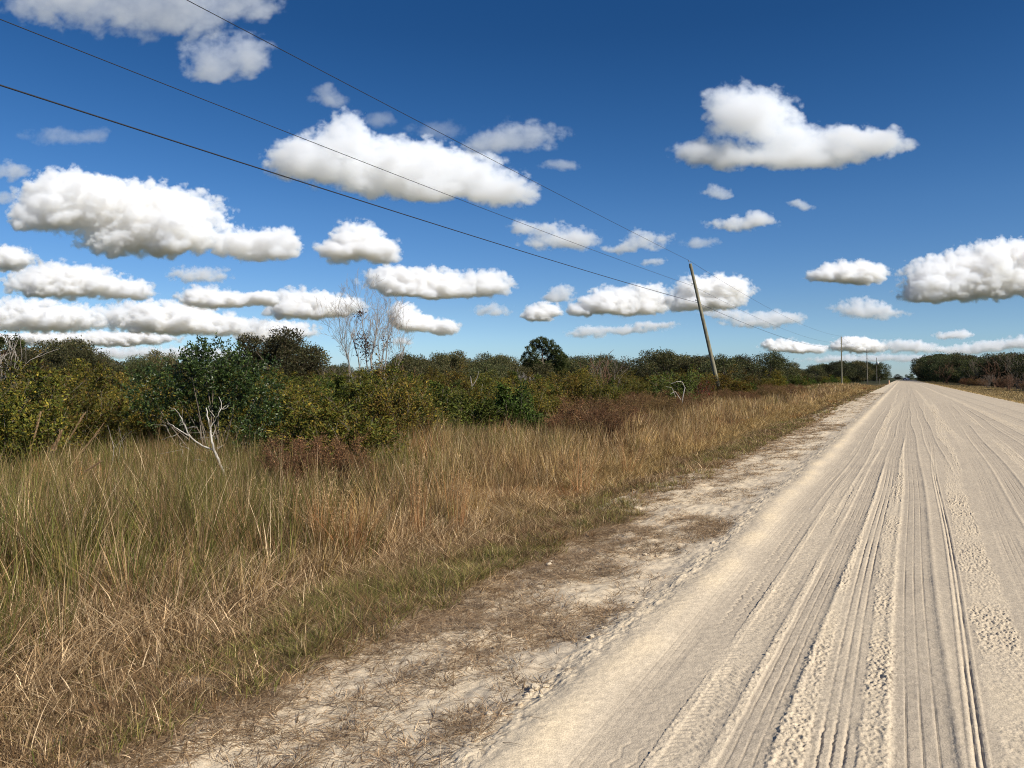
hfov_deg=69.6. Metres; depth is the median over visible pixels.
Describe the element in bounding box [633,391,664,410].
withered bush
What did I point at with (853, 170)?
sky
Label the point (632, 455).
broomsedge
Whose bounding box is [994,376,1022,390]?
bare bush
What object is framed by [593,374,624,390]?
olive shrub
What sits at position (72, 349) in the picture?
scrub oak
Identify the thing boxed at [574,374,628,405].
olive shrub
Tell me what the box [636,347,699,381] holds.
scrub oak
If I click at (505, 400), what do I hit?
green shrub
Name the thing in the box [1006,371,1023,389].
bare bush
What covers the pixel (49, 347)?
scrub oak
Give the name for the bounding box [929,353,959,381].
live oak
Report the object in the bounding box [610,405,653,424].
withered bush
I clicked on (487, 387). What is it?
olive shrub
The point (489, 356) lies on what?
scrub oak
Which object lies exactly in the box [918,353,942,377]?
live oak
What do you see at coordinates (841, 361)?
utility pole
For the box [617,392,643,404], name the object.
withered bush
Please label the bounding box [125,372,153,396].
olive shrub
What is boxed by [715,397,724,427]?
broomsedge
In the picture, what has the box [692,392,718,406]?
withered bush
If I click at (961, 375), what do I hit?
live oak
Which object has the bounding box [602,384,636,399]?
olive shrub
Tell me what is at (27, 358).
scrub oak
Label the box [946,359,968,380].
live oak
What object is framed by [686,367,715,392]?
olive shrub
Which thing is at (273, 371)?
olive shrub
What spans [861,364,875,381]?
live oak
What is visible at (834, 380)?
green shrub
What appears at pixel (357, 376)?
olive shrub
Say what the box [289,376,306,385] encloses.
green shrub
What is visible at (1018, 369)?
live oak
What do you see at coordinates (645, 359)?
scrub oak
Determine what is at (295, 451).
withered bush
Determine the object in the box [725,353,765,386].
scrub oak
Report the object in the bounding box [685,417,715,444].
broomsedge
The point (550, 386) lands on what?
olive shrub
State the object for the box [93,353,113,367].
scrub oak
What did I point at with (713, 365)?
leaning pole
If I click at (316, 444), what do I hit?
withered bush
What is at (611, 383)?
green shrub
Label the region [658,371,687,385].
olive shrub
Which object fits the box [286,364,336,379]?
scrub oak
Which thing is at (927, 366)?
live oak
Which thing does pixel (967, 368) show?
live oak
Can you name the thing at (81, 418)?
grass stalk
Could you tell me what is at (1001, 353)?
live oak
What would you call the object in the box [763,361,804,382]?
scrub oak
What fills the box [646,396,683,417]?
withered bush
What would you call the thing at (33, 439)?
grass stalk
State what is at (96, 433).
grass stalk
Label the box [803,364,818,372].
live oak
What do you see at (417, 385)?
olive shrub
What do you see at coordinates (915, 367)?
live oak
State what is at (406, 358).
scrub oak
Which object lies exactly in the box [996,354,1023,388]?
bare bush
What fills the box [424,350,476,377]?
scrub oak
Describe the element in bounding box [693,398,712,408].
withered bush
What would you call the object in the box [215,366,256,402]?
olive shrub
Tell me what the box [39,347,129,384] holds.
scrub oak
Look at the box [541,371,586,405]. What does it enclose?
olive shrub
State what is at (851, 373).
live oak
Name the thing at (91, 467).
grass stalk
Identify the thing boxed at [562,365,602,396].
olive shrub
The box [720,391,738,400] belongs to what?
withered bush
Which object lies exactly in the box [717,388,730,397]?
withered bush
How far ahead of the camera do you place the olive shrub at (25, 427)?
13.10 m
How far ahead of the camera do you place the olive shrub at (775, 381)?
82.14 m
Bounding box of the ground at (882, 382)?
[0,378,1020,756]
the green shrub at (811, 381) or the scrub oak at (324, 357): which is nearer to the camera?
the scrub oak at (324, 357)
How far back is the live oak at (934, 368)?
273.48 m
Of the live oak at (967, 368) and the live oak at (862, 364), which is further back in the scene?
the live oak at (862, 364)
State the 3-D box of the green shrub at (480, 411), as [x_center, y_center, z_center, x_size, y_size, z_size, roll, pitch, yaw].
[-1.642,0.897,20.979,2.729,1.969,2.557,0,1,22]
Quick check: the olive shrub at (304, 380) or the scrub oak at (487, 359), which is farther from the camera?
the scrub oak at (487, 359)
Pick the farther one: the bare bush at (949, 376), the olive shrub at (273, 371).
the bare bush at (949, 376)
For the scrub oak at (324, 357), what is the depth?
59.91 m
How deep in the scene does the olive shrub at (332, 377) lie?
43.47 m
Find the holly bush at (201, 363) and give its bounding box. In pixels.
[117,332,291,458]
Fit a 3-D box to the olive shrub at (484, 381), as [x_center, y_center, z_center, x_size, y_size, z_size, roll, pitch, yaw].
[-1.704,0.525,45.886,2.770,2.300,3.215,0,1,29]
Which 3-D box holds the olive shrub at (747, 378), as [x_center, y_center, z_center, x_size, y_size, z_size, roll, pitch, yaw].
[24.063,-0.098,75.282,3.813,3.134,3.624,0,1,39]
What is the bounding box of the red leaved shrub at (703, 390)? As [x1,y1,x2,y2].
[692,369,714,400]
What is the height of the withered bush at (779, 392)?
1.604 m
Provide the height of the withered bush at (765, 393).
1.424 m
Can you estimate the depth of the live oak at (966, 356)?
233.64 m
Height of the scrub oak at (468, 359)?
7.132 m
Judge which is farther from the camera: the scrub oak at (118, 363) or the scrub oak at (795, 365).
the scrub oak at (795, 365)
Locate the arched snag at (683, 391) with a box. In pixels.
[670,381,684,400]
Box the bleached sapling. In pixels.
[155,398,229,476]
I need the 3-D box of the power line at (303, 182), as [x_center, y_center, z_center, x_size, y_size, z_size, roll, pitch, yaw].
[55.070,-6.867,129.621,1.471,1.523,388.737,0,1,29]
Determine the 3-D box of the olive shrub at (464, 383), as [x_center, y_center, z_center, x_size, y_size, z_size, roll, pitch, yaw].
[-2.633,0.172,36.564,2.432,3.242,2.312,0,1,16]
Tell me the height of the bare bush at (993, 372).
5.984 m
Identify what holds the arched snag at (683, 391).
on the ground at (882, 382)
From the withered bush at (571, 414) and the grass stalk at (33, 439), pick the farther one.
the withered bush at (571, 414)
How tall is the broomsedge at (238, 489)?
1.020 m
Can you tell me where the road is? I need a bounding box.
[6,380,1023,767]
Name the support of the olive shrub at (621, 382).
on the ground at (882, 382)
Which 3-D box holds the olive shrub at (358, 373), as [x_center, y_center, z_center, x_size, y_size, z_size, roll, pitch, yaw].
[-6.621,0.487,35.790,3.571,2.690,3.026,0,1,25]
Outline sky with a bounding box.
[0,0,1023,377]
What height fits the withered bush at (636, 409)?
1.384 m
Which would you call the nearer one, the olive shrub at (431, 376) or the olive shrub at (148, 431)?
the olive shrub at (148, 431)
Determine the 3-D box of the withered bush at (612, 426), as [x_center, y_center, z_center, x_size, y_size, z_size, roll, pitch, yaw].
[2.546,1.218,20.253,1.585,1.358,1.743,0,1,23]
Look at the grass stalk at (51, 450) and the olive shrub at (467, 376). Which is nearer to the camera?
the grass stalk at (51, 450)
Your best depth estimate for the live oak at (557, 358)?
73.61 m
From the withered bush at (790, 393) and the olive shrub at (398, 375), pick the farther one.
the withered bush at (790, 393)
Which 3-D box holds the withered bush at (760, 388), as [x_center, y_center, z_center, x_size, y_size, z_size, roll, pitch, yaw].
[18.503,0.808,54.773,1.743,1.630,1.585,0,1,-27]
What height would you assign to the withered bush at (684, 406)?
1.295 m
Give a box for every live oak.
[518,335,570,379]
[801,366,828,381]
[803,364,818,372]
[820,362,848,378]
[833,363,857,382]
[846,363,868,381]
[849,360,875,381]
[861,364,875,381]
[871,362,891,380]
[893,374,901,379]
[905,373,914,378]
[909,354,931,378]
[910,360,923,379]
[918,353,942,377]
[920,354,946,380]
[927,356,950,381]
[927,359,937,379]
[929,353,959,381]
[937,352,974,380]
[937,355,968,382]
[937,358,972,382]
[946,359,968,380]
[956,356,989,384]
[957,357,980,381]
[973,355,1016,386]
[974,354,1012,385]
[980,352,996,356]
[995,352,1013,357]
[1008,355,1023,381]
[1009,364,1023,383]
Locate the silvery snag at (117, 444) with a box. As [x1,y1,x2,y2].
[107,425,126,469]
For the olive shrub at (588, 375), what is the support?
on the ground at (882, 382)
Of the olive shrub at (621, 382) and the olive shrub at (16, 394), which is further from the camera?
the olive shrub at (621, 382)
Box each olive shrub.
[0,350,88,460]
[0,358,82,469]
[0,359,42,400]
[0,375,41,405]
[13,357,114,443]
[22,361,140,461]
[44,358,90,385]
[50,361,135,405]
[60,358,139,446]
[75,397,187,451]
[97,367,140,400]
[108,375,222,448]
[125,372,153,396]
[152,381,195,422]
[166,394,246,438]
[188,373,226,406]
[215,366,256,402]
[218,363,319,429]
[219,371,318,446]
[247,371,340,425]
[257,365,281,384]
[259,375,411,468]
[293,375,309,388]
[303,369,321,381]
[319,371,349,390]
[323,358,457,434]
[346,366,399,397]
[348,367,366,387]
[351,353,446,442]
[386,363,413,393]
[398,372,430,393]
[419,366,449,386]
[427,385,500,420]
[437,355,479,394]
[448,382,499,402]
[459,372,480,382]
[462,375,495,392]
[474,369,520,384]
[474,379,509,399]
[481,370,528,398]
[499,375,527,394]
[499,375,541,399]
[512,377,574,417]
[520,369,557,393]
[537,382,567,403]
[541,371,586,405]
[547,368,572,386]
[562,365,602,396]
[573,372,597,396]
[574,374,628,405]
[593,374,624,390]
[601,366,634,388]
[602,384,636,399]
[619,368,643,383]
[621,375,655,395]
[622,368,644,383]
[648,373,680,393]
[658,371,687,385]
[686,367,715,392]
[700,364,755,395]
[733,368,765,387]
[759,369,786,386]
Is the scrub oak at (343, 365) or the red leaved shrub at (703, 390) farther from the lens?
the scrub oak at (343, 365)
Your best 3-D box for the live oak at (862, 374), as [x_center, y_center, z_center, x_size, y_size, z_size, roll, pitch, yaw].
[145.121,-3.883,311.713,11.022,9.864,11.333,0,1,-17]
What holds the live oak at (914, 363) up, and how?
on the ground at (882, 382)
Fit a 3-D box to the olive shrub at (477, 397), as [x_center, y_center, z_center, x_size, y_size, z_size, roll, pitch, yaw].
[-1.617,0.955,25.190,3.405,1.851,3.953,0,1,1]
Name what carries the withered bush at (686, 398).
on the ground at (882, 382)
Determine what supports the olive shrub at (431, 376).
on the ground at (882, 382)
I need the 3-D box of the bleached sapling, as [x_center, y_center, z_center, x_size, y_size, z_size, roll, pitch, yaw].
[-5.452,1.070,12.590,1.314,1.705,0.241,0,1,-4]
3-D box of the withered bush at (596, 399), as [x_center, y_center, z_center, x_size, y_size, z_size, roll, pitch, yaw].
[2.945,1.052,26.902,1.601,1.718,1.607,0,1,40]
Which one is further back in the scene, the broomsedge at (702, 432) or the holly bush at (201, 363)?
the broomsedge at (702, 432)
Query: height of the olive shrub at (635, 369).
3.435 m
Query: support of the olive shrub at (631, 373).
on the ground at (882, 382)
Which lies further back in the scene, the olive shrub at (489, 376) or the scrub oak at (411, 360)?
the scrub oak at (411, 360)
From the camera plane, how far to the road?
4.60 m
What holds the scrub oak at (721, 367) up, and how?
on the ground at (882, 382)
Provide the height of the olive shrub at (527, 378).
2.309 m
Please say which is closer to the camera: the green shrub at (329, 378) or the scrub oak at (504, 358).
the green shrub at (329, 378)
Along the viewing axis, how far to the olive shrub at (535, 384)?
51.90 m
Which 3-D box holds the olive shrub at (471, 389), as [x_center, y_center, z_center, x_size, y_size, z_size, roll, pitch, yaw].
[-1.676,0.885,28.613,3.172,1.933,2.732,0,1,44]
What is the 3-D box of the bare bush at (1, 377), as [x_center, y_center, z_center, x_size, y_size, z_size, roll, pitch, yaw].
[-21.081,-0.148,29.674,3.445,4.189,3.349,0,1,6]
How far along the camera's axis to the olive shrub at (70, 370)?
19.67 m
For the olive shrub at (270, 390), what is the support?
on the ground at (882, 382)
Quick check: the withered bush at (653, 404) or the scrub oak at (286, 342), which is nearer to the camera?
the withered bush at (653, 404)
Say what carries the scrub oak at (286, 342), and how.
on the ground at (882, 382)
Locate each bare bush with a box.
[0,329,57,380]
[317,364,355,382]
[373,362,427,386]
[567,351,628,391]
[588,354,638,388]
[934,362,958,383]
[964,359,988,378]
[979,357,1014,387]
[979,374,993,386]
[993,373,1017,389]
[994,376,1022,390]
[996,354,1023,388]
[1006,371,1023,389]
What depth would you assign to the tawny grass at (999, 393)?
96.39 m
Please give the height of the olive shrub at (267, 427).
2.370 m
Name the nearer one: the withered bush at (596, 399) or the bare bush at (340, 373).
the withered bush at (596, 399)
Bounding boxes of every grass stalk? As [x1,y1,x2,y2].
[19,411,41,506]
[31,430,63,503]
[36,429,62,516]
[46,411,86,493]
[50,423,103,509]
[56,460,103,514]
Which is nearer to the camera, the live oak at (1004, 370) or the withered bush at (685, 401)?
the withered bush at (685, 401)
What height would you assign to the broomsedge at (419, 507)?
1.265 m
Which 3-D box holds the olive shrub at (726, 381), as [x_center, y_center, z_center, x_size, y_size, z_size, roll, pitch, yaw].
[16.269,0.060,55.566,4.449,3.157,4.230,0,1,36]
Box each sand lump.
[485,711,493,715]
[530,683,539,690]
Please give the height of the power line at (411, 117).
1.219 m
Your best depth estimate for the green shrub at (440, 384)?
34.21 m
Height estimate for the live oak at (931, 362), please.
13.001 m
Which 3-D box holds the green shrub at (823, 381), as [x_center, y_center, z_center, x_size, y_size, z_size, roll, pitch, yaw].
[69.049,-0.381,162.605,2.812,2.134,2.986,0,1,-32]
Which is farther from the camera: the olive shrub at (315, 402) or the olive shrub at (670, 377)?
the olive shrub at (670, 377)
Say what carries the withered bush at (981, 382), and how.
on the ground at (882, 382)
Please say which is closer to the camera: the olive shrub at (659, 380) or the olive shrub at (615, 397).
the olive shrub at (615, 397)
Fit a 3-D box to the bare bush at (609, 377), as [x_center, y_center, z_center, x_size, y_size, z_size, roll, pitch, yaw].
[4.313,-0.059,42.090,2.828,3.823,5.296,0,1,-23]
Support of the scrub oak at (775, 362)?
on the ground at (882, 382)
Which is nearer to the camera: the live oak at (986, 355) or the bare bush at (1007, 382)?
the bare bush at (1007, 382)
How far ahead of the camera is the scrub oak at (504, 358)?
117.13 m
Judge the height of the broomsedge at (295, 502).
0.964 m
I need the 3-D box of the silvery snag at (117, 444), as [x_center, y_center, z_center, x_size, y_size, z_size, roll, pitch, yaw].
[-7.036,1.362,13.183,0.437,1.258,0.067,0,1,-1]
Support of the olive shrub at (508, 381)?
on the ground at (882, 382)
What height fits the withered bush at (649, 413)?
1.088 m
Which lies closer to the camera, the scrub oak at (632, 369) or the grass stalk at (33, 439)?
the grass stalk at (33, 439)
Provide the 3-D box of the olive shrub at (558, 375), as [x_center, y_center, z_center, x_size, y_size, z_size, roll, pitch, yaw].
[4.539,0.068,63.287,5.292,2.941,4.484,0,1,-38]
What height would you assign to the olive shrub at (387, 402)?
2.709 m
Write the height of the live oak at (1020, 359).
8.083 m
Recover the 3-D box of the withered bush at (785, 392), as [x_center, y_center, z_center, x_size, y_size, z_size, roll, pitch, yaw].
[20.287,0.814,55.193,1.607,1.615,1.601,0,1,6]
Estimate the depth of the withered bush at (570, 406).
21.93 m
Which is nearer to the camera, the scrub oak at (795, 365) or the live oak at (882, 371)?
the scrub oak at (795, 365)
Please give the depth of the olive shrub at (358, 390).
19.45 m
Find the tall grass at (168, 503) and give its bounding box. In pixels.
[0,381,867,681]
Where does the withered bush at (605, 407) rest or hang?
on the ground at (882, 382)
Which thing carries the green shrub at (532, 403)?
on the ground at (882, 382)
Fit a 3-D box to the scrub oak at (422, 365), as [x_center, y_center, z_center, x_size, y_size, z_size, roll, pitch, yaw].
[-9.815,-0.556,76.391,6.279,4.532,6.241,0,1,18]
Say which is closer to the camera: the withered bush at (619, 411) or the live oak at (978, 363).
the withered bush at (619, 411)
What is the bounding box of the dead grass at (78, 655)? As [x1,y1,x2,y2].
[0,385,875,731]
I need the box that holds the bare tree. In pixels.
[316,268,413,382]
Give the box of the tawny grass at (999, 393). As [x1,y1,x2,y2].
[920,381,1023,403]
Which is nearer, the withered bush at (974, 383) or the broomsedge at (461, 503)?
the broomsedge at (461, 503)
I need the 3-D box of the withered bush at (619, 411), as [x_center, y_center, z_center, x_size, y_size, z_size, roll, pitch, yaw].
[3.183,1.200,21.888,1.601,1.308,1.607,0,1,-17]
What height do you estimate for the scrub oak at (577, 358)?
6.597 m
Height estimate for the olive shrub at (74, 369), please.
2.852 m
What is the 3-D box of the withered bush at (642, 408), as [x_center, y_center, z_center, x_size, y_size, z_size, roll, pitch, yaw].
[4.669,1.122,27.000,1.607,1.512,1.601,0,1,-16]
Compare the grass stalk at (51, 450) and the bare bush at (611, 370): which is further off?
the bare bush at (611, 370)
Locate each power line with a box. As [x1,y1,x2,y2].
[0,19,848,348]
[0,84,869,360]
[187,0,837,335]
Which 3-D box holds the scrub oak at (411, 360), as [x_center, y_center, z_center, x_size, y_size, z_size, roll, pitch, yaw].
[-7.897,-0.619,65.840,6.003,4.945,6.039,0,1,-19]
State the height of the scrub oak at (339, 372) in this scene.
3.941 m
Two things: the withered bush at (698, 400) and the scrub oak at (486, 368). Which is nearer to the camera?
the withered bush at (698, 400)
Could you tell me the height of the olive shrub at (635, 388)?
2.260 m
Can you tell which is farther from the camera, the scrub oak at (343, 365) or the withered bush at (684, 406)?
the scrub oak at (343, 365)
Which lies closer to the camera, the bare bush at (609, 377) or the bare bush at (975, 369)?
the bare bush at (609, 377)
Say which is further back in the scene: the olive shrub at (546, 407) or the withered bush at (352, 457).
the olive shrub at (546, 407)
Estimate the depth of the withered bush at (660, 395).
32.82 m
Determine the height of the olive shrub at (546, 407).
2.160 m
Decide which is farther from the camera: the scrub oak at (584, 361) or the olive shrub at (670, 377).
the scrub oak at (584, 361)
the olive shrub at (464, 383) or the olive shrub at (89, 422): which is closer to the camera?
the olive shrub at (89, 422)
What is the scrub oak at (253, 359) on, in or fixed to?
on the ground at (882, 382)
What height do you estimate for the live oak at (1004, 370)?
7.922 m
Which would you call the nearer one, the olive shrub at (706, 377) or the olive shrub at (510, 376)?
the olive shrub at (510, 376)
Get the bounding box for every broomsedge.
[211,467,266,521]
[261,480,410,561]
[283,474,301,543]
[291,468,356,548]
[401,447,430,538]
[440,452,476,532]
[556,436,623,493]
[610,434,659,477]
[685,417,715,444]
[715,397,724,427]
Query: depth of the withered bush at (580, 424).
19.02 m
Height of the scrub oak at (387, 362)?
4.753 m
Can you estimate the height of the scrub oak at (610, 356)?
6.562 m
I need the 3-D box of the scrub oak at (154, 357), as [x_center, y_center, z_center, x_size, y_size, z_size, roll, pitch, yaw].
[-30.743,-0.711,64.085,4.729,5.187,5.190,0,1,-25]
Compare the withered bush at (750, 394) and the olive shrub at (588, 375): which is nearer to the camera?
the olive shrub at (588, 375)
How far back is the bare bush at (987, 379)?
126.52 m
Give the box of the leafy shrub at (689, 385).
[643,359,704,402]
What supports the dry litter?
on the ground at (882, 382)
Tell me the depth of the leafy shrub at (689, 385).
33.62 m
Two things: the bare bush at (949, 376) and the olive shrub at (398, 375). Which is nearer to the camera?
the olive shrub at (398, 375)
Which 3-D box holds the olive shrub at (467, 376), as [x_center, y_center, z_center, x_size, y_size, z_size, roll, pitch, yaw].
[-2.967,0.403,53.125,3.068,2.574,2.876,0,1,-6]
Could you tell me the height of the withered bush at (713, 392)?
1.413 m
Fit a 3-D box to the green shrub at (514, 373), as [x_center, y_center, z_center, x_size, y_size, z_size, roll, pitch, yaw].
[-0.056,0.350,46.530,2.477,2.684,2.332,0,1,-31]
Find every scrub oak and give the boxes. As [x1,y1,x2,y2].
[0,331,110,382]
[0,345,52,380]
[15,335,115,366]
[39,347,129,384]
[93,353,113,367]
[110,360,126,366]
[112,354,158,383]
[133,347,185,384]
[224,344,274,374]
[226,325,331,382]
[252,337,331,378]
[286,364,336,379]
[328,366,348,375]
[333,361,356,372]
[363,358,418,379]
[385,351,430,366]
[391,350,456,381]
[412,358,439,376]
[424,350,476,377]
[434,352,476,362]
[463,351,511,380]
[465,360,514,382]
[474,353,515,366]
[489,353,520,363]
[491,358,523,371]
[515,362,561,388]
[564,353,605,380]
[569,355,583,363]
[586,353,619,378]
[589,355,624,368]
[609,361,655,381]
[616,348,680,377]
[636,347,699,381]
[668,356,720,379]
[695,354,762,379]
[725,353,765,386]
[748,349,800,381]
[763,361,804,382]
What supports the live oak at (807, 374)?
on the ground at (882, 382)
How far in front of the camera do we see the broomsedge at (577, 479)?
12.13 m
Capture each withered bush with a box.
[251,429,327,497]
[287,431,358,483]
[312,426,387,499]
[541,391,598,435]
[549,393,598,431]
[549,417,607,445]
[576,392,624,430]
[576,405,635,444]
[581,389,613,412]
[598,406,648,436]
[610,403,650,430]
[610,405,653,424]
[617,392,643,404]
[623,394,658,417]
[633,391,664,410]
[636,406,669,424]
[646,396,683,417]
[647,395,682,414]
[651,387,680,405]
[663,392,699,406]
[667,399,699,414]
[670,395,697,411]
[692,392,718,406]
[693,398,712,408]
[708,390,721,399]
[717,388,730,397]
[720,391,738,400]
[732,388,751,401]
[741,390,761,401]
[751,386,772,398]
[755,389,770,399]
[768,386,784,399]
[772,387,792,399]
[782,388,795,396]
[968,378,980,385]
[975,378,988,385]
[993,378,1007,387]
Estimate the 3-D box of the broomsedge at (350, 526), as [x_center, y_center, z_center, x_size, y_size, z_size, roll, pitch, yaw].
[-1.641,1.534,7.971,1.687,0.948,1.387,0,1,39]
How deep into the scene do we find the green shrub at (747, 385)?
59.17 m
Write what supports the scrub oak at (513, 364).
on the ground at (882, 382)
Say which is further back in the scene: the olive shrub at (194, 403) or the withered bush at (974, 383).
the withered bush at (974, 383)
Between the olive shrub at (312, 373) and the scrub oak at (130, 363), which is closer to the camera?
the olive shrub at (312, 373)
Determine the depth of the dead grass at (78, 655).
6.21 m
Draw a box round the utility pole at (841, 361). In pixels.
[840,337,842,382]
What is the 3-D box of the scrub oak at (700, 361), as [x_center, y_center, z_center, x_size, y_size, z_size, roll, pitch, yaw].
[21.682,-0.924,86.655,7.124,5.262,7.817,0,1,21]
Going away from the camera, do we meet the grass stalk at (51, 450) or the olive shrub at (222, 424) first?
the grass stalk at (51, 450)
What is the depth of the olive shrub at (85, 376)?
21.64 m
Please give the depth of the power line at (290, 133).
18.64 m
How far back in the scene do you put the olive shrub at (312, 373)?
49.32 m
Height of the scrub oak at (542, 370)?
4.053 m
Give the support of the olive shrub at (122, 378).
on the ground at (882, 382)
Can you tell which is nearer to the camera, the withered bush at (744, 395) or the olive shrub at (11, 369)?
the olive shrub at (11, 369)
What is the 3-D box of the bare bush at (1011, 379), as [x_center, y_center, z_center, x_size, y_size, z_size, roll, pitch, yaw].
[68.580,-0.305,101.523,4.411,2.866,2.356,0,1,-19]
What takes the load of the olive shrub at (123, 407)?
on the ground at (882, 382)
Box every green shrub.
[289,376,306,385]
[301,373,351,406]
[302,373,334,397]
[315,370,364,409]
[416,379,465,399]
[418,382,503,435]
[468,381,548,434]
[496,370,522,385]
[510,388,551,421]
[596,377,628,392]
[722,377,762,396]
[788,375,808,385]
[807,377,818,385]
[819,378,830,383]
[826,376,838,383]
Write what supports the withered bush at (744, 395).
on the ground at (882, 382)
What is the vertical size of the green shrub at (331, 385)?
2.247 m
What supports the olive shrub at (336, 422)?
on the ground at (882, 382)
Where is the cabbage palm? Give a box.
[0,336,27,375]
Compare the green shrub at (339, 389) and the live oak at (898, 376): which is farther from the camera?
the live oak at (898, 376)
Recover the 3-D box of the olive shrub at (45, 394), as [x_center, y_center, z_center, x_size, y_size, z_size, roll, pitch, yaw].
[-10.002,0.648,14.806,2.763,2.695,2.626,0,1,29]
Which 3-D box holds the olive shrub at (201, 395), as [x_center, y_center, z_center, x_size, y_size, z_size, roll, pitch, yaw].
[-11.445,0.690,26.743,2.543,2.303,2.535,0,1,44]
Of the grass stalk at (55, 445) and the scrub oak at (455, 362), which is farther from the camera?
the scrub oak at (455, 362)
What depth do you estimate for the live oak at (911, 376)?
658.26 m
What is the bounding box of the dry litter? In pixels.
[4,393,884,767]
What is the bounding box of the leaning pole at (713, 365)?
[688,260,719,392]
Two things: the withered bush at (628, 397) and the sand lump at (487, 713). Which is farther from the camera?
the withered bush at (628, 397)
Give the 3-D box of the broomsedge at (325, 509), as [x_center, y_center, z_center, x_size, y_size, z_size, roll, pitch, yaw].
[-2.121,1.464,8.269,0.762,1.074,0.794,0,1,28]
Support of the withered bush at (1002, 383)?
on the ground at (882, 382)
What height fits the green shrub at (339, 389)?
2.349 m
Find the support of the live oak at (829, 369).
on the ground at (882, 382)
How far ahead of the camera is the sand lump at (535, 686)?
3.90 m
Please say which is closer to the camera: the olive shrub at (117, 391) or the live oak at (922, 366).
the olive shrub at (117, 391)
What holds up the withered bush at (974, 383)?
on the ground at (882, 382)
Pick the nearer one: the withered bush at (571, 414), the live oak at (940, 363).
the withered bush at (571, 414)
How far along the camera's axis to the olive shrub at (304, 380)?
37.19 m

